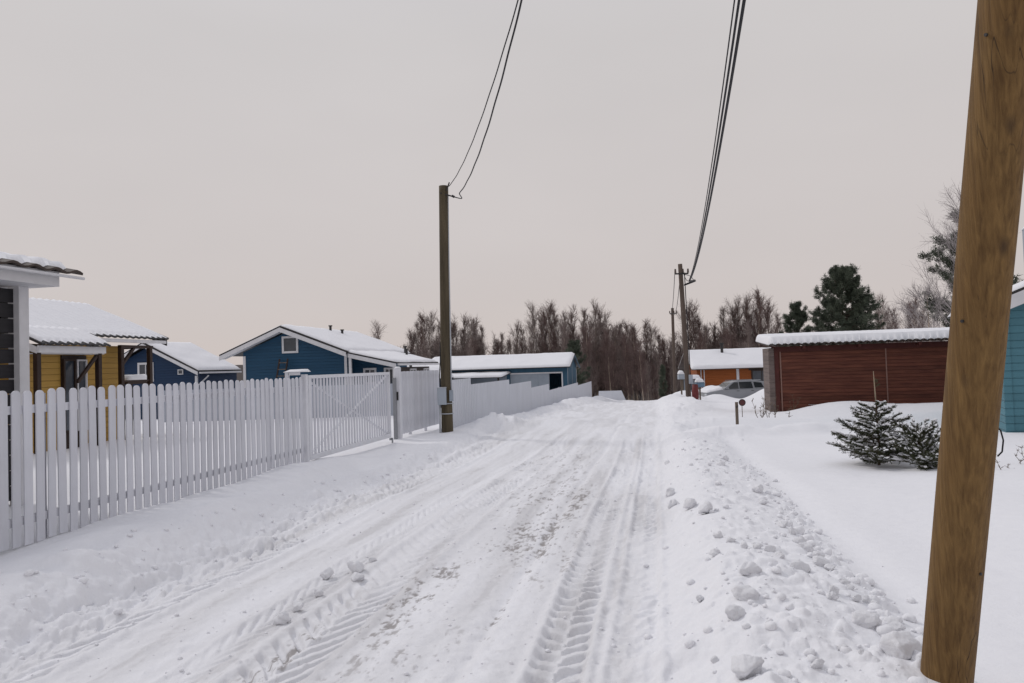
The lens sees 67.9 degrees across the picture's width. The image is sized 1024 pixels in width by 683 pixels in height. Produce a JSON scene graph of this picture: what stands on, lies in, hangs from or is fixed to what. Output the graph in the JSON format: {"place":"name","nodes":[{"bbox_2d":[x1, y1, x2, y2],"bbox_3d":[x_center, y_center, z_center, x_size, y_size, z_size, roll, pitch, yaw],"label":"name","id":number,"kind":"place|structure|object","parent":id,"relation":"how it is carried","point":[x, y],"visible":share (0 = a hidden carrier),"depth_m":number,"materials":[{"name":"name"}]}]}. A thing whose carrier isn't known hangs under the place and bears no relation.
{"place":"outdoors","nodes":[
{"label":"outdoors","id":0,"kind":"place"},
{"bbox_2d":[0,397,692,682],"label":"road","id":1,"kind":"structure","parent":0,"point":[592,444],"depth_m":5.94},
{"bbox_2d":[272,611,290,625],"bbox_3d":[-1.599,1.925,5.269,0.135,0.099,0.096,-6,10,29],"label":"snow lump","id":2,"kind":"object","parent":1,"relation":"on","point":[282,618],"visible":0.99,"depth_m":5.24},
{"bbox_2d":[347,560,363,572],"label":"snow lump","id":3,"kind":"object","parent":1,"relation":"on","point":[355,566],"visible":0.87,"depth_m":6.48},
{"bbox_2d":[0,438,927,682],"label":"snow crumbs","id":4,"kind":"object","parent":1,"relation":"on","point":[883,628],"visible":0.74,"depth_m":5.13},
{"bbox_2d":[308,372,392,459],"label":"gate","id":5,"kind":"structure","parent":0,"point":[337,429],"depth_m":15.14,"materials":[{"name":"paint"}]},
{"bbox_2d":[0,365,1023,682],"bbox_3d":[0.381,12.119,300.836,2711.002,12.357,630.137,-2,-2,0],"label":"ground","id":6,"kind":"structure","parent":0,"point":[874,521],"depth_m":7.26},
{"bbox_2d":[0,251,84,505],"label":"garden pavilion","id":7,"kind":"structure","parent":6,"relation":"on","point":[20,275],"depth_m":9.78,"materials":[{"name":"wood"}]},
{"bbox_2d":[0,297,168,453],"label":"ochre house","id":8,"kind":"structure","parent":6,"relation":"on","point":[79,358],"depth_m":18.91,"materials":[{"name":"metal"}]},
{"bbox_2d":[62,359,76,432],"bbox_3d":[-10.632,1.303,18.292,0.068,1.760,0.400,-2,-2,11],"label":"door","id":9,"kind":"structure","parent":8,"relation":"in","point":[69,366],"depth_m":18.27,"materials":[{"name":"grey glass"}]},
{"bbox_2d":[60,355,85,448],"bbox_3d":[-10.644,1.589,18.480,0.038,2.500,0.800,-2,-2,11],"label":"door frame","id":10,"kind":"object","parent":8,"relation":"in","point":[61,356],"depth_m":18.24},
{"bbox_2d":[77,359,87,430],"bbox_3d":[-10.558,1.313,18.679,0.068,1.740,0.330,-2,-2,11],"label":"window","id":11,"kind":"structure","parent":8,"relation":"in","point":[81,364],"depth_m":18.69,"materials":[{"name":"grey glass"}]},
{"bbox_2d":[125,374,146,434],"bbox_3d":[-11.578,2.004,23.003,0.640,2.016,0.940,-2,-2,11],"label":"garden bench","id":12,"kind":"object","parent":6,"relation":"on","point":[137,377],"visible":0.25,"depth_m":23.08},
{"bbox_2d":[0,377,303,551],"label":"picket fence","id":13,"kind":"object","parent":6,"relation":"on","point":[181,397],"visible":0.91,"depth_m":8.90,"materials":[{"name":"paint"}]},
{"bbox_2d":[124,342,241,419],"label":"blue outbuilding","id":14,"kind":"structure","parent":6,"relation":"on","point":[178,363],"depth_m":44.68,"materials":[{"name":"metal"}]},
{"bbox_2d":[137,362,153,381],"bbox_3d":[-21.525,1.808,44.640,1.040,1.140,0.068,-2,-2,11],"label":"window","id":15,"kind":"structure","parent":14,"relation":"in","point":[141,367],"depth_m":44.70,"materials":[{"name":"white glass"}]},
{"bbox_2d":[164,384,392,421],"bbox_3d":[-9.773,2.680,33.275,11.300,1.400,0.100,-2,-2,2],"label":"board fence","id":16,"kind":"object","parent":6,"relation":"on","point":[391,391],"visible":0.16,"depth_m":33.20,"materials":[{"name":"wood"}]},
{"bbox_2d":[283,369,310,463],"bbox_3d":[-3.729,1.470,13.259,0.370,1.974,0.300,-2,-2,11],"label":"gate post","id":17,"kind":"object","parent":6,"relation":"on","point":[305,412],"visible":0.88,"depth_m":13.28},
{"bbox_2d":[219,324,439,387],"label":"blue house","id":18,"kind":"structure","parent":6,"relation":"on","point":[319,351],"depth_m":38.60,"materials":[{"name":"wood"}]},
{"bbox_2d":[282,336,298,352],"bbox_3d":[-11.257,0.160,38.527,0.880,0.860,0.068,-2,-2,11],"label":"attic window","id":19,"kind":"structure","parent":18,"relation":"in","point":[289,344],"depth_m":38.54,"materials":[{"name":"white glass"}]},
{"bbox_2d":[392,367,402,438],"bbox_3d":[-2.718,1.587,18.053,0.140,1.980,0.240,-2,-2,11],"label":"gate post","id":20,"kind":"object","parent":6,"relation":"on","point":[397,406],"visible":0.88,"depth_m":18.04,"materials":[{"name":"metal"}]},
{"bbox_2d":[403,326,419,354],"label":"bare tree","id":21,"kind":"object","parent":6,"relation":"on","point":[409,337],"visible":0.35,"depth_m":129.47,"materials":[{"name":"brown plant"}]},
{"bbox_2d":[401,370,438,433],"bbox_3d":[-2.402,1.697,19.994,0.129,1.864,3.410,-2,-2,11],"label":"slat fence","id":22,"kind":"object","parent":6,"relation":"on","point":[420,407],"visible":0.89,"depth_m":19.70,"materials":[{"name":"paint"}]},
{"bbox_2d":[415,312,430,357],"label":"bare tree","id":23,"kind":"object","parent":6,"relation":"on","point":[422,329],"visible":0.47,"depth_m":125.04,"materials":[{"name":"brown plant"}]},
{"bbox_2d":[404,308,453,358],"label":"bare tree","id":24,"kind":"object","parent":6,"relation":"on","point":[430,323],"visible":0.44,"depth_m":127.15,"materials":[{"name":"brown plant"}]},
{"bbox_2d":[437,182,454,432],"bbox_3d":[-1.670,-0.653,19.564,0.592,6.925,0.445,-2,-2,0],"label":"utility pole","id":25,"kind":"object","parent":6,"relation":"on","point":[445,396],"visible":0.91,"depth_m":19.52,"materials":[{"name":"brown wood"}]},
{"bbox_2d":[449,0,518,185],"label":"overhead cable","id":26,"kind":"object","parent":25,"relation":"attached to","point":[491,86],"visible":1,"depth_m":12.13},
{"bbox_2d":[449,0,522,198],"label":"overhead cable","id":27,"kind":"object","parent":25,"relation":"attached to","point":[519,9],"visible":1,"depth_m":11.39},
{"bbox_2d":[438,313,469,355],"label":"bare tree","id":28,"kind":"object","parent":6,"relation":"on","point":[455,330],"visible":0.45,"depth_m":129.85,"materials":[{"name":"brown plant"}]},
{"bbox_2d":[458,314,483,355],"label":"bare tree","id":29,"kind":"object","parent":6,"relation":"on","point":[465,335],"visible":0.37,"depth_m":129.46,"materials":[{"name":"brown plant"}]},
{"bbox_2d":[476,324,487,354],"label":"bare tree","id":30,"kind":"object","parent":6,"relation":"on","point":[481,341],"visible":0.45,"depth_m":129.90,"materials":[{"name":"brown plant"}]},
{"bbox_2d":[483,332,505,354],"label":"bare tree","id":31,"kind":"object","parent":6,"relation":"on","point":[496,350],"visible":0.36,"depth_m":124.61,"materials":[{"name":"brown plant"}]},
{"bbox_2d":[426,352,579,389],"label":"blue garage","id":32,"kind":"structure","parent":6,"relation":"on","point":[555,370],"depth_m":56.99,"materials":[{"name":"metal"}]},
{"bbox_2d":[471,376,506,383],"bbox_3d":[-2.324,4.053,57.178,4.030,2.800,0.040,-2,-2,11],"label":"door panel","id":33,"kind":"structure","parent":32,"relation":"in","point":[480,380],"depth_m":57.13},
{"bbox_2d":[510,374,537,387],"bbox_3d":[0.939,3.876,56.560,2.080,2.910,0.040,-2,-2,11],"label":"door panel","id":34,"kind":"structure","parent":32,"relation":"in","point":[515,378],"depth_m":56.56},
{"bbox_2d":[538,373,549,389],"bbox_3d":[2.386,3.822,56.306,0.840,2.910,0.040,-2,-2,11],"label":"door panel","id":35,"kind":"structure","parent":32,"relation":"in","point":[543,379],"depth_m":56.32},
{"bbox_2d":[502,318,529,354],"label":"bare tree","id":36,"kind":"object","parent":6,"relation":"on","point":[517,332],"visible":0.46,"depth_m":135.32,"materials":[{"name":"brown plant"}]},
{"bbox_2d":[452,378,591,427],"bbox_3d":[2.485,3.324,41.844,0.093,3.485,43.920,-2,-2,11],"label":"sheet metal fence","id":37,"kind":"object","parent":6,"relation":"on","point":[472,402],"visible":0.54,"depth_m":26.91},
{"bbox_2d":[512,300,548,353],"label":"bare tree","id":38,"kind":"object","parent":6,"relation":"on","point":[532,337],"visible":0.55,"depth_m":124.51,"materials":[{"name":"brown plant"}]},
{"bbox_2d":[528,299,561,353],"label":"bare tree","id":39,"kind":"object","parent":6,"relation":"on","point":[553,337],"visible":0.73,"depth_m":122.29,"materials":[{"name":"brown plant"}]},
{"bbox_2d":[539,309,581,352],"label":"bare tree","id":40,"kind":"object","parent":6,"relation":"on","point":[564,321],"visible":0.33,"depth_m":117.94,"materials":[{"name":"brown plant"}]},
{"bbox_2d":[556,324,568,351],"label":"bare tree","id":41,"kind":"object","parent":6,"relation":"on","point":[564,340],"visible":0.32,"depth_m":103.66,"materials":[{"name":"brown plant"}]},
{"bbox_2d":[559,305,580,346],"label":"bare tree","id":42,"kind":"object","parent":6,"relation":"on","point":[573,324],"visible":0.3,"depth_m":120.56,"materials":[{"name":"brown plant"}]},
{"bbox_2d":[566,339,590,384],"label":"spruce tree","id":43,"kind":"object","parent":6,"relation":"on","point":[574,348],"visible":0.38,"depth_m":81.60,"materials":[{"name":"plant"}]},
{"bbox_2d":[579,342,602,394],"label":"bare tree","id":44,"kind":"object","parent":6,"relation":"on","point":[595,382],"visible":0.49,"depth_m":102.12,"materials":[{"name":"brown plant"}]},
{"bbox_2d":[574,319,608,385],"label":"bare tree","id":45,"kind":"object","parent":6,"relation":"on","point":[585,339],"visible":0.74,"depth_m":102.28,"materials":[{"name":"brown plant"}]},
{"bbox_2d":[579,313,603,396],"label":"bare tree","id":46,"kind":"object","parent":6,"relation":"on","point":[590,328],"visible":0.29,"depth_m":115.81,"materials":[{"name":"brown plant"}]},
{"bbox_2d":[580,296,612,395],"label":"bare tree","id":47,"kind":"object","parent":6,"relation":"on","point":[598,325],"visible":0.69,"depth_m":114.47,"materials":[{"name":"brown plant"}]},
{"bbox_2d":[592,311,617,390],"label":"bare tree","id":48,"kind":"object","parent":6,"relation":"on","point":[606,315],"visible":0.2,"depth_m":116.28,"materials":[{"name":"brown plant"}]},
{"bbox_2d":[595,345,622,392],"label":"bare tree","id":49,"kind":"object","parent":6,"relation":"on","point":[602,373],"visible":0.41,"depth_m":112.30,"materials":[{"name":"brown plant"}]},
{"bbox_2d":[597,323,624,390],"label":"bare tree","id":50,"kind":"object","parent":6,"relation":"on","point":[608,354],"visible":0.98,"depth_m":102.00,"materials":[{"name":"brown plant"}]},
{"bbox_2d":[599,390,625,399],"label":"sheet metal fence","id":51,"kind":"object","parent":6,"relation":"on","point":[616,395],"visible":0.54,"depth_m":75.67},
{"bbox_2d":[603,340,624,390],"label":"bare tree","id":52,"kind":"object","parent":6,"relation":"on","point":[618,366],"visible":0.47,"depth_m":106.01,"materials":[{"name":"brown plant"}]},
{"bbox_2d":[607,325,623,390],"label":"bare tree","id":53,"kind":"object","parent":6,"relation":"on","point":[613,336],"visible":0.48,"depth_m":109.16,"materials":[{"name":"brown plant"}]},
{"bbox_2d":[613,332,636,399],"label":"bare tree","id":54,"kind":"object","parent":6,"relation":"on","point":[627,370],"visible":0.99,"depth_m":100.63,"materials":[{"name":"brown plant"}]},
{"bbox_2d":[616,350,637,399],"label":"bare tree","id":55,"kind":"object","parent":6,"relation":"on","point":[626,393],"visible":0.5,"depth_m":101.91,"materials":[{"name":"brown plant"}]},
{"bbox_2d":[614,329,652,400],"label":"bare tree","id":56,"kind":"object","parent":6,"relation":"on","point":[629,333],"visible":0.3,"depth_m":107.17,"materials":[{"name":"brown plant"}]},
{"bbox_2d":[626,322,643,400],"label":"bare tree","id":57,"kind":"object","parent":6,"relation":"on","point":[634,337],"visible":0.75,"depth_m":104.59,"materials":[{"name":"brown plant"}]},
{"bbox_2d":[629,335,650,400],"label":"bare tree","id":58,"kind":"object","parent":6,"relation":"on","point":[643,372],"visible":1,"depth_m":97.91,"materials":[{"name":"brown plant"}]},
{"bbox_2d":[639,319,654,400],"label":"bare tree","id":59,"kind":"object","parent":6,"relation":"on","point":[644,336],"visible":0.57,"depth_m":113.66,"materials":[{"name":"brown plant"}]},
{"bbox_2d":[640,361,653,400],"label":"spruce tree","id":60,"kind":"object","parent":6,"relation":"on","point":[648,373],"visible":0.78,"depth_m":101.18,"materials":[{"name":"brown plant"}]},
{"bbox_2d":[637,321,666,399],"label":"bare tree","id":61,"kind":"object","parent":6,"relation":"on","point":[651,333],"visible":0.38,"depth_m":115.91,"materials":[{"name":"brown plant"}]},
{"bbox_2d":[647,364,659,399],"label":"tree","id":62,"kind":"object","parent":6,"relation":"on","point":[653,377],"visible":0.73,"depth_m":102.61,"materials":[{"name":"brown plant"}]},
{"bbox_2d":[650,332,675,394],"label":"bare tree","id":63,"kind":"object","parent":6,"relation":"on","point":[663,350],"visible":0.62,"depth_m":110.96,"materials":[{"name":"brown plant"}]},
{"bbox_2d":[657,364,668,397],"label":"spruce tree","id":64,"kind":"object","parent":6,"relation":"on","point":[662,385],"visible":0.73,"depth_m":87.79,"materials":[{"name":"plant"}]},
{"bbox_2d":[665,348,676,394],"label":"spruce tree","id":65,"kind":"object","parent":6,"relation":"on","point":[669,391],"visible":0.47,"depth_m":110.23,"materials":[{"name":"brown plant"}]},
{"bbox_2d":[669,308,676,392],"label":"utility pole","id":66,"kind":"object","parent":6,"relation":"on","point":[673,353],"visible":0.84,"depth_m":74.87,"materials":[{"name":"brown wood"}]},
{"bbox_2d":[668,341,679,392],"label":"tree","id":67,"kind":"object","parent":6,"relation":"on","point":[671,369],"visible":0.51,"depth_m":104.45,"materials":[{"name":"brown plant"}]},
{"bbox_2d":[674,264,692,396],"bbox_3d":[9.493,-0.358,41.968,0.820,7.897,0.410,-2,-2,0],"label":"utility pole","id":68,"kind":"object","parent":6,"relation":"on","point":[688,378],"visible":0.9,"depth_m":41.92,"materials":[{"name":"brown wood"}]},
{"bbox_2d":[686,0,734,283],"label":"overhead cable","id":69,"kind":"object","parent":68,"relation":"attached to","point":[718,118],"visible":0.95,"depth_m":14.80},
{"bbox_2d":[684,0,739,284],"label":"overhead cable","id":70,"kind":"object","parent":68,"relation":"attached to","point":[732,44],"visible":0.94,"depth_m":14.74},
{"bbox_2d":[684,0,745,285],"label":"overhead cable","id":71,"kind":"object","parent":68,"relation":"attached to","point":[733,66],"visible":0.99,"depth_m":14.81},
{"bbox_2d":[670,299,709,366],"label":"bare tree","id":72,"kind":"object","parent":6,"relation":"on","point":[691,337],"visible":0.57,"depth_m":119.58,"materials":[{"name":"brown plant"}]},
{"bbox_2d":[683,498,696,508],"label":"snow lump","id":73,"kind":"object","parent":6,"relation":"on","point":[689,503],"visible":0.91,"depth_m":7.57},
{"bbox_2d":[698,500,712,513],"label":"snow lump","id":74,"kind":"object","parent":6,"relation":"on","point":[706,506],"visible":0.99,"depth_m":7.07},
{"bbox_2d":[712,305,728,346],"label":"bare tree","id":75,"kind":"object","parent":6,"relation":"on","point":[721,320],"visible":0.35,"depth_m":122.00,"materials":[{"name":"brown plant"}]},
{"bbox_2d":[678,343,770,388],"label":"orange house","id":76,"kind":"structure","parent":6,"relation":"on","point":[714,367],"depth_m":59.86,"materials":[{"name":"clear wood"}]},
{"bbox_2d":[751,369,763,380],"bbox_3d":[19.579,2.789,59.537,1.600,1.200,0.068,-2,-2,4],"label":"window","id":77,"kind":"structure","parent":76,"relation":"in","point":[755,374],"depth_m":59.58,"materials":[{"name":"grey glass"}]},
{"bbox_2d":[721,326,735,348],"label":"bare tree","id":78,"kind":"object","parent":6,"relation":"on","point":[727,335],"visible":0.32,"depth_m":99.17,"materials":[{"name":"brown plant"}]},
{"bbox_2d":[715,294,743,347],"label":"bare tree","id":79,"kind":"object","parent":6,"relation":"on","point":[738,326],"visible":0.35,"depth_m":120.39,"materials":[{"name":"brown plant"}]},
{"bbox_2d":[701,379,763,398],"bbox_3d":[14.539,3.308,49.887,4.570,1.550,1.990,-2,-2,-9],"label":"parked car","id":80,"kind":"object","parent":6,"relation":"on","point":[741,388],"visible":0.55,"depth_m":49.19,"materials":[{"name":"silver metal"}]},
{"bbox_2d":[713,297,756,347],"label":"bare tree","id":81,"kind":"object","parent":6,"relation":"on","point":[734,315],"visible":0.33,"depth_m":119.85,"materials":[{"name":"brown plant"}]},
{"bbox_2d":[725,604,745,620],"bbox_3d":[1.255,1.523,4.257,0.101,0.092,0.144,-7,-16,45],"label":"snow lump","id":82,"kind":"object","parent":6,"relation":"on","point":[733,612],"visible":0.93,"depth_m":4.22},
{"bbox_2d":[731,585,759,600],"bbox_3d":[1.385,1.495,4.505,0.167,0.098,0.084,15,5,23],"label":"snow lump","id":83,"kind":"object","parent":6,"relation":"on","point":[743,592],"visible":0.92,"depth_m":4.48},
{"bbox_2d":[736,295,755,345],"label":"bare tree","id":84,"kind":"object","parent":6,"relation":"on","point":[746,315],"visible":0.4,"depth_m":118.26,"materials":[{"name":"brown plant"}]},
{"bbox_2d":[731,654,763,678],"bbox_3d":[1.124,1.560,3.643,0.155,0.117,0.141,12,-19,-29],"label":"snow lump","id":85,"kind":"object","parent":6,"relation":"on","point":[744,666],"visible":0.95,"depth_m":3.61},
{"bbox_2d":[736,318,758,347],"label":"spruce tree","id":86,"kind":"object","parent":6,"relation":"on","point":[748,333],"visible":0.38,"depth_m":102.73,"materials":[{"name":"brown plant"}]},
{"bbox_2d":[738,561,762,575],"bbox_3d":[1.549,1.484,4.950,0.186,0.111,0.127,-1,-2,-10],"label":"snow lump","id":87,"kind":"object","parent":6,"relation":"on","point":[747,568],"visible":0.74,"depth_m":4.90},
{"bbox_2d":[731,292,771,347],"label":"bare tree","id":88,"kind":"object","parent":6,"relation":"on","point":[754,319],"visible":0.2,"depth_m":120.18,"materials":[{"name":"brown plant"}]},
{"bbox_2d":[744,287,774,347],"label":"bare tree","id":89,"kind":"object","parent":6,"relation":"on","point":[754,324],"visible":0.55,"depth_m":117.37,"materials":[{"name":"brown plant"}]},
{"bbox_2d":[761,298,784,346],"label":"bare tree","id":90,"kind":"object","parent":6,"relation":"on","point":[767,314],"visible":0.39,"depth_m":122.18,"materials":[{"name":"brown plant"}]},
{"bbox_2d":[778,300,815,346],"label":"pine tree","id":91,"kind":"object","parent":6,"relation":"on","point":[797,315],"visible":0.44,"depth_m":75.47,"materials":[{"name":"green plant"}]},
{"bbox_2d":[790,560,810,572],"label":"snow lump","id":92,"kind":"object","parent":6,"relation":"on","point":[799,565],"visible":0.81,"depth_m":5.15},
{"bbox_2d":[812,556,829,566],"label":"snow lump","id":93,"kind":"object","parent":6,"relation":"on","point":[820,561],"visible":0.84,"depth_m":5.38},
{"bbox_2d":[804,263,884,344],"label":"pine tree","id":94,"kind":"object","parent":6,"relation":"on","point":[842,283],"visible":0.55,"depth_m":69.23,"materials":[{"name":"green plant"}]},
{"bbox_2d":[756,327,949,411],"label":"red shed","id":95,"kind":"structure","parent":6,"relation":"on","point":[906,371],"depth_m":25.02,"materials":[{"name":"brown wood"}]},
{"bbox_2d":[843,293,888,329],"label":"pine tree","id":96,"kind":"object","parent":6,"relation":"on","point":[876,325],"visible":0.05,"depth_m":72.33,"materials":[{"name":"green plant"}]},
{"bbox_2d":[851,609,881,628],"bbox_3d":[1.966,1.555,4.229,0.158,0.121,0.094,-6,-20,37],"label":"snow lump","id":97,"kind":"object","parent":6,"relation":"on","point":[865,618],"visible":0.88,"depth_m":4.21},
{"bbox_2d":[826,371,912,464],"bbox_3d":[5.213,1.143,10.875,1.320,1.440,1.197,-2,-2,0],"label":"young spruce","id":98,"kind":"object","parent":6,"relation":"on","point":[870,443],"visible":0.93,"depth_m":10.81,"materials":[{"name":"plant"}]},
{"bbox_2d":[872,294,899,342],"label":"bare tree","id":99,"kind":"object","parent":6,"relation":"on","point":[883,311],"visible":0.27,"depth_m":91.68,"materials":[{"name":"brown plant"}]},
{"bbox_2d":[882,615,905,630],"bbox_3d":[2.158,1.602,4.310,0.113,0.078,0.135,-2,-2,10],"label":"snow lump","id":100,"kind":"object","parent":6,"relation":"on","point":[895,623],"visible":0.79,"depth_m":4.29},
{"bbox_2d":[879,630,921,658],"bbox_3d":[1.980,1.559,3.845,0.222,0.167,0.155,-2,4,-21],"label":"snow lump","id":101,"kind":"object","parent":6,"relation":"on","point":[901,644],"visible":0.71,"depth_m":3.81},
{"bbox_2d":[876,417,940,470],"bbox_3d":[5.551,1.421,10.243,1.107,0.778,1.278,-2,-2,0],"label":"young spruce","id":102,"kind":"object","parent":6,"relation":"on","point":[922,450],"visible":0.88,"depth_m":10.14,"materials":[{"name":"plant"}]},
{"bbox_2d":[900,295,931,341],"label":"bare tree","id":103,"kind":"object","parent":6,"relation":"on","point":[914,322],"visible":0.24,"depth_m":92.25,"materials":[{"name":"brown plant"}]},
{"bbox_2d":[880,280,952,341],"bbox_3d":[22.687,-0.389,40.387,4.697,6.996,5.557,-1,-2,-18],"label":"birch tree","id":104,"kind":"object","parent":6,"relation":"on","point":[921,303],"visible":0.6,"depth_m":40.72,"materials":[{"name":"grey plant"}]},
{"bbox_2d":[910,182,1020,323],"bbox_3d":[23.328,-2.850,38.776,5.519,11.645,5.866,-2,-2,0],"label":"birch tree","id":105,"kind":"object","parent":6,"relation":"on","point":[956,220],"visible":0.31,"depth_m":39.10,"materials":[{"name":"grey plant"}]},
{"bbox_2d":[917,207,1022,326],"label":"pine tree","id":106,"kind":"object","parent":6,"relation":"on","point":[950,275],"visible":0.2,"depth_m":40.22,"materials":[{"name":"green plant"}]},
{"bbox_2d":[920,0,1023,682],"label":"utility pole","id":107,"kind":"object","parent":6,"relation":"on","point":[991,196],"visible":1,"depth_m":3.26,"materials":[{"name":"brown wood"}]},
{"bbox_2d":[948,227,1023,432],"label":"teal house","id":108,"kind":"structure","parent":6,"relation":"on","point":[1012,412],"depth_m":15.09,"materials":[{"name":"wood"}]},
{"bbox_2d":[0,0,1023,364],"label":"sky","id":109,"kind":"structure","parent":0,"point":[217,176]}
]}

